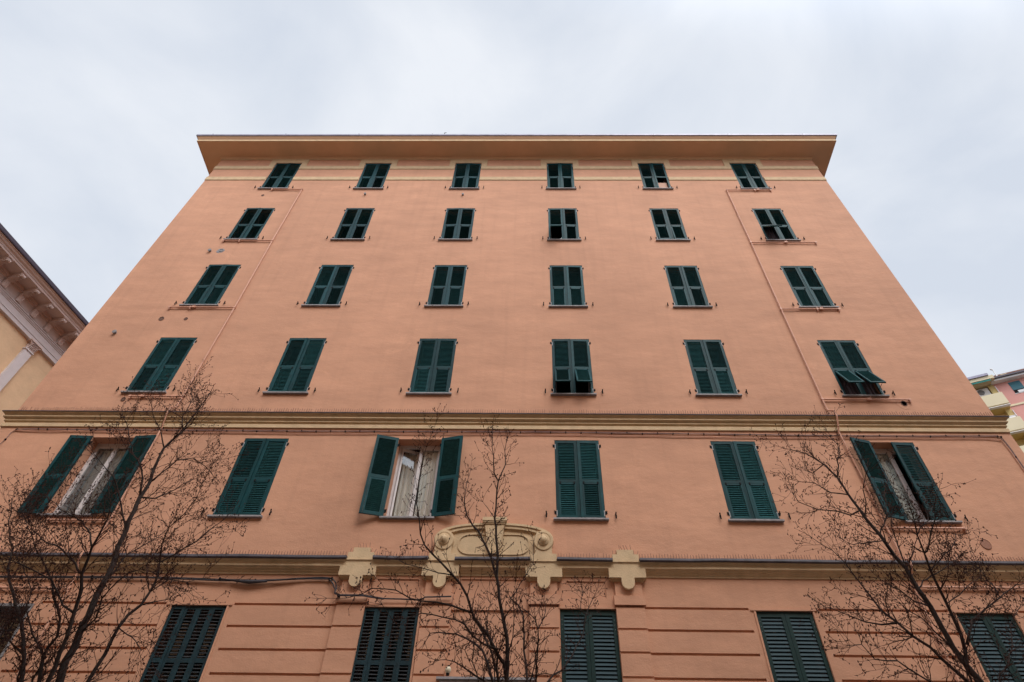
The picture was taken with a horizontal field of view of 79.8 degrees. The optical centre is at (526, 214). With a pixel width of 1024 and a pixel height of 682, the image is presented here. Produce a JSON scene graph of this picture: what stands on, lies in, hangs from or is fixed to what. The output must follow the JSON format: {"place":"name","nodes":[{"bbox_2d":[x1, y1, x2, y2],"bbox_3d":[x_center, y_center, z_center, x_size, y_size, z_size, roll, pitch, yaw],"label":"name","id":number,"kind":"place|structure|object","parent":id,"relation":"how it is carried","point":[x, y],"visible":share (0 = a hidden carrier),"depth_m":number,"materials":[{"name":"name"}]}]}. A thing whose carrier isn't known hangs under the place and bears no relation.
{"place":"outdoors","nodes":[
{"label":"outdoors","id":0,"kind":"place"},
{"bbox_2d":[0,223,88,427],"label":"palazzo","id":1,"kind":"structure","parent":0,"point":[44,322],"depth_m":25.70,"materials":[{"name":"yellow paint"}]},
{"bbox_2d":[0,133,1023,681],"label":"apartment building","id":2,"kind":"structure","parent":0,"point":[564,287],"depth_m":14.97,"materials":[{"name":"paint"}]},
{"bbox_2d":[0,612,17,636],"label":"window","id":3,"kind":"structure","parent":2,"relation":"in","point":[9,614],"depth_m":11.81,"materials":[{"name":"black glass"}]},
{"bbox_2d":[36,444,129,516],"bbox_3d":[-9.912,6.030,14.008,1.172,1.940,0.427,0,-54,1],"label":"window","id":4,"kind":"structure","parent":2,"relation":"in","point":[88,470],"depth_m":14.21,"materials":[{"name":"white glass"}]},
{"bbox_2d":[120,343,190,393],"bbox_3d":[-9.873,4.138,16.638,1.172,1.940,0.375,0,-54,1],"label":"window","id":5,"kind":"structure","parent":2,"relation":"in","point":[161,349],"depth_m":16.54,"materials":[{"name":"grey glass"}]},
{"bbox_2d":[147,612,221,681],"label":"window","id":6,"kind":"structure","parent":2,"relation":"in","point":[191,640],"depth_m":11.49,"materials":[{"name":"black glass"}]},
{"bbox_2d":[179,270,235,305],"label":"window","id":7,"kind":"structure","parent":2,"relation":"in","point":[225,273],"depth_m":19.56,"materials":[{"name":"grey glass"}]},
{"bbox_2d":[0,575,450,599],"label":"wall cable","id":8,"kind":"object","parent":2,"relation":"attached to","point":[301,578],"depth_m":12.04,"materials":[{"name":"black metal"}]},
{"bbox_2d":[231,579,266,583],"bbox_3d":[-5.441,7.179,11.988,0.703,0.081,0.068,0,-54,1],"label":"cable splice","id":9,"kind":"object","parent":8,"relation":"attached to","point":[250,581],"visible":1,"depth_m":11.97,"materials":[{"name":"black plastic"}]},
{"bbox_2d":[207,445,282,517],"bbox_3d":[-6.232,6.026,13.950,1.172,1.940,0.405,0,-54,1],"label":"window","id":10,"kind":"structure","parent":2,"relation":"in","point":[209,515],"depth_m":13.76,"materials":[{"name":"grey glass"}]},
{"bbox_2d":[223,213,268,239],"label":"window","id":11,"kind":"structure","parent":2,"relation":"in","point":[260,217],"depth_m":21.70,"materials":[{"name":"grey glass"}]},
{"bbox_2d":[257,168,296,189],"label":"window","id":12,"kind":"structure","parent":2,"relation":"in","point":[267,187],"depth_m":23.53,"materials":[{"name":"grey glass"}]},
{"bbox_2d":[262,344,321,394],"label":"window","id":13,"kind":"structure","parent":2,"relation":"in","point":[310,345],"depth_m":16.43,"materials":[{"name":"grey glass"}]},
{"bbox_2d":[301,270,349,306],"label":"window","id":14,"kind":"structure","parent":2,"relation":"in","point":[310,304],"depth_m":19.02,"materials":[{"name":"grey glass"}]},
{"bbox_2d":[330,213,370,240],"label":"window","id":15,"kind":"structure","parent":2,"relation":"in","point":[338,238],"depth_m":21.44,"materials":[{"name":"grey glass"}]},
{"bbox_2d":[353,169,386,189],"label":"window","id":16,"kind":"structure","parent":2,"relation":"in","point":[360,187],"depth_m":23.48,"materials":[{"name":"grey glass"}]},
{"bbox_2d":[353,614,415,680],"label":"window","id":17,"kind":"structure","parent":2,"relation":"in","point":[366,614],"depth_m":11.53,"materials":[{"name":"black glass"}]},
{"bbox_2d":[379,446,440,519],"bbox_3d":[-2.545,6.111,13.957,1.172,1.940,0.605,0,-54,1],"label":"window","id":18,"kind":"structure","parent":2,"relation":"in","point":[405,486],"depth_m":14.07,"materials":[{"name":"white glass"}]},
{"bbox_2d":[406,344,452,394],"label":"window","id":19,"kind":"structure","parent":2,"relation":"in","point":[420,356],"depth_m":15.67,"materials":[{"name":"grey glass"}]},
{"bbox_2d":[424,270,463,306],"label":"window","id":20,"kind":"structure","parent":2,"relation":"in","point":[437,271],"depth_m":19.49,"materials":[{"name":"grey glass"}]},
{"bbox_2d":[445,666,450,675],"bbox_3d":[-1.389,8.020,10.782,0.110,0.175,0.139,0,-54,1],"label":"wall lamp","id":21,"kind":"object","parent":2,"relation":"attached to","point":[448,670],"visible":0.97,"depth_m":10.73,"materials":[{"name":"white metal"}]},
{"bbox_2d":[438,213,472,240],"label":"window","id":22,"kind":"structure","parent":2,"relation":"in","point":[450,214],"depth_m":21.09,"materials":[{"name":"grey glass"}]},
{"bbox_2d":[449,168,478,189],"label":"window","id":23,"kind":"structure","parent":2,"relation":"in","point":[457,170],"depth_m":23.42,"materials":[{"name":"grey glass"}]},
{"bbox_2d":[0,428,1023,468],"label":"wall cable","id":24,"kind":"object","parent":2,"relation":"attached to","point":[535,431],"depth_m":14.70,"materials":[{"name":"black metal"}]},
{"bbox_2d":[546,168,576,189],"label":"window","id":25,"kind":"structure","parent":2,"relation":"in","point":[557,168],"depth_m":23.36,"materials":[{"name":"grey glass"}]},
{"bbox_2d":[547,213,581,240],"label":"window","id":26,"kind":"structure","parent":2,"relation":"in","point":[551,239],"depth_m":21.41,"materials":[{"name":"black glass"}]},
{"bbox_2d":[549,271,587,307],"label":"window","id":27,"kind":"structure","parent":2,"relation":"in","point":[562,272],"depth_m":18.20,"materials":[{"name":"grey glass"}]},
{"bbox_2d":[551,345,596,395],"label":"window","id":28,"kind":"structure","parent":2,"relation":"in","point":[555,346],"depth_m":16.04,"materials":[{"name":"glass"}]},
{"bbox_2d":[554,447,608,520],"bbox_3d":[1.165,6.034,13.847,1.172,1.940,0.405,0,-54,1],"label":"window","id":29,"kind":"structure","parent":2,"relation":"in","point":[556,518],"depth_m":12.98,"materials":[{"name":"grey glass"}]},
{"bbox_2d":[560,616,617,679],"bbox_3d":[1.143,8.338,10.922,1.060,2.120,0.092,0,-54,1],"label":"window","id":30,"kind":"structure","parent":2,"relation":"in","point":[610,616],"depth_m":11.66,"materials":[{"name":"black glass"}]},
{"bbox_2d":[641,168,673,189],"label":"window","id":31,"kind":"structure","parent":2,"relation":"in","point":[662,186],"depth_m":23.76,"materials":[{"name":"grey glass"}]},
{"bbox_2d":[653,214,690,240],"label":"window","id":32,"kind":"structure","parent":2,"relation":"in","point":[654,215],"depth_m":21.51,"materials":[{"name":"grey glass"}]},
{"bbox_2d":[668,271,712,307],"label":"window","id":33,"kind":"structure","parent":2,"relation":"in","point":[695,277],"depth_m":18.84,"materials":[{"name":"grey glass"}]},
{"bbox_2d":[688,345,741,396],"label":"window","id":34,"kind":"structure","parent":2,"relation":"in","point":[718,349],"depth_m":16.09,"materials":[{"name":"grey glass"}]},
{"bbox_2d":[715,448,784,522],"bbox_3d":[4.857,6.039,13.795,1.172,1.940,0.405,0,-54,1],"label":"window","id":35,"kind":"structure","parent":2,"relation":"in","point":[729,520],"depth_m":13.50,"materials":[{"name":"grey glass"}]},
{"bbox_2d":[734,169,771,188],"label":"window","id":36,"kind":"structure","parent":2,"relation":"in","point":[734,169],"depth_m":24.15,"materials":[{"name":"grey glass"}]},
{"bbox_2d":[757,213,800,241],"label":"window","id":37,"kind":"structure","parent":2,"relation":"in","point":[772,236],"depth_m":21.42,"materials":[{"name":"grey glass"}]},
{"bbox_2d":[762,618,828,681],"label":"window","id":38,"kind":"structure","parent":2,"relation":"in","point":[805,618],"depth_m":11.43,"materials":[{"name":"black glass"}]},
{"bbox_2d":[785,271,838,307],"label":"window","id":39,"kind":"structure","parent":2,"relation":"in","point":[794,273],"depth_m":19.32,"materials":[{"name":"grey glass"}]},
{"bbox_2d":[823,346,889,397],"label":"window","id":40,"kind":"structure","parent":2,"relation":"in","point":[851,390],"depth_m":16.07,"materials":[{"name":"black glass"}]},
{"bbox_2d":[874,449,962,523],"bbox_3d":[8.573,6.051,13.749,1.172,1.940,0.425,0,-54,1],"label":"window","id":41,"kind":"structure","parent":2,"relation":"in","point":[892,467],"depth_m":13.96,"materials":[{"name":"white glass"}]},
{"bbox_2d":[965,620,1023,679],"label":"window","id":42,"kind":"structure","parent":2,"relation":"in","point":[1001,620],"depth_m":11.34,"materials":[{"name":"black glass"}]},
{"bbox_2d":[0,0,1023,377],"label":"sky","id":43,"kind":"structure","parent":0,"point":[104,104],"materials":[{"name":"white"}]},
{"bbox_2d":[967,368,1023,451],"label":"hillside house","id":44,"kind":"structure","parent":0,"point":[1005,397],"depth_m":66.81,"materials":[{"name":"pink paint"}]},
{"bbox_2d":[976,388,990,396],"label":"air conditioner","id":45,"kind":"object","parent":44,"relation":"attached to","point":[983,392],"visible":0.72,"depth_m":68.56,"materials":[{"name":"white paint"}]},
{"bbox_2d":[1008,380,1023,393],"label":"window","id":46,"kind":"structure","parent":44,"relation":"in","point":[1017,386],"depth_m":67.40,"materials":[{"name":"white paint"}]},
{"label":"tree pit","id":47,"kind":"structure","parent":0,"visible":0},
{"bbox_2d":[0,356,257,681],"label":"bare tree","id":48,"kind":"object","parent":47,"relation":"on","point":[63,664],"visible":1,"depth_m":7.55,"materials":[{"name":"brown plant"}]},
{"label":"tree pit","id":49,"kind":"structure","parent":0,"visible":0},
{"bbox_2d":[304,403,608,681],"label":"bare tree","id":50,"kind":"object","parent":49,"relation":"in","point":[505,662],"visible":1,"depth_m":6.66,"materials":[{"name":"brown plant"}]},
{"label":"tree pit","id":51,"kind":"structure","parent":0,"visible":0},
{"bbox_2d":[749,403,1023,681],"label":"bare tree","id":52,"kind":"object","parent":51,"relation":"on","point":[964,659],"visible":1,"depth_m":7.31,"materials":[{"name":"brown plant"}]}
]}

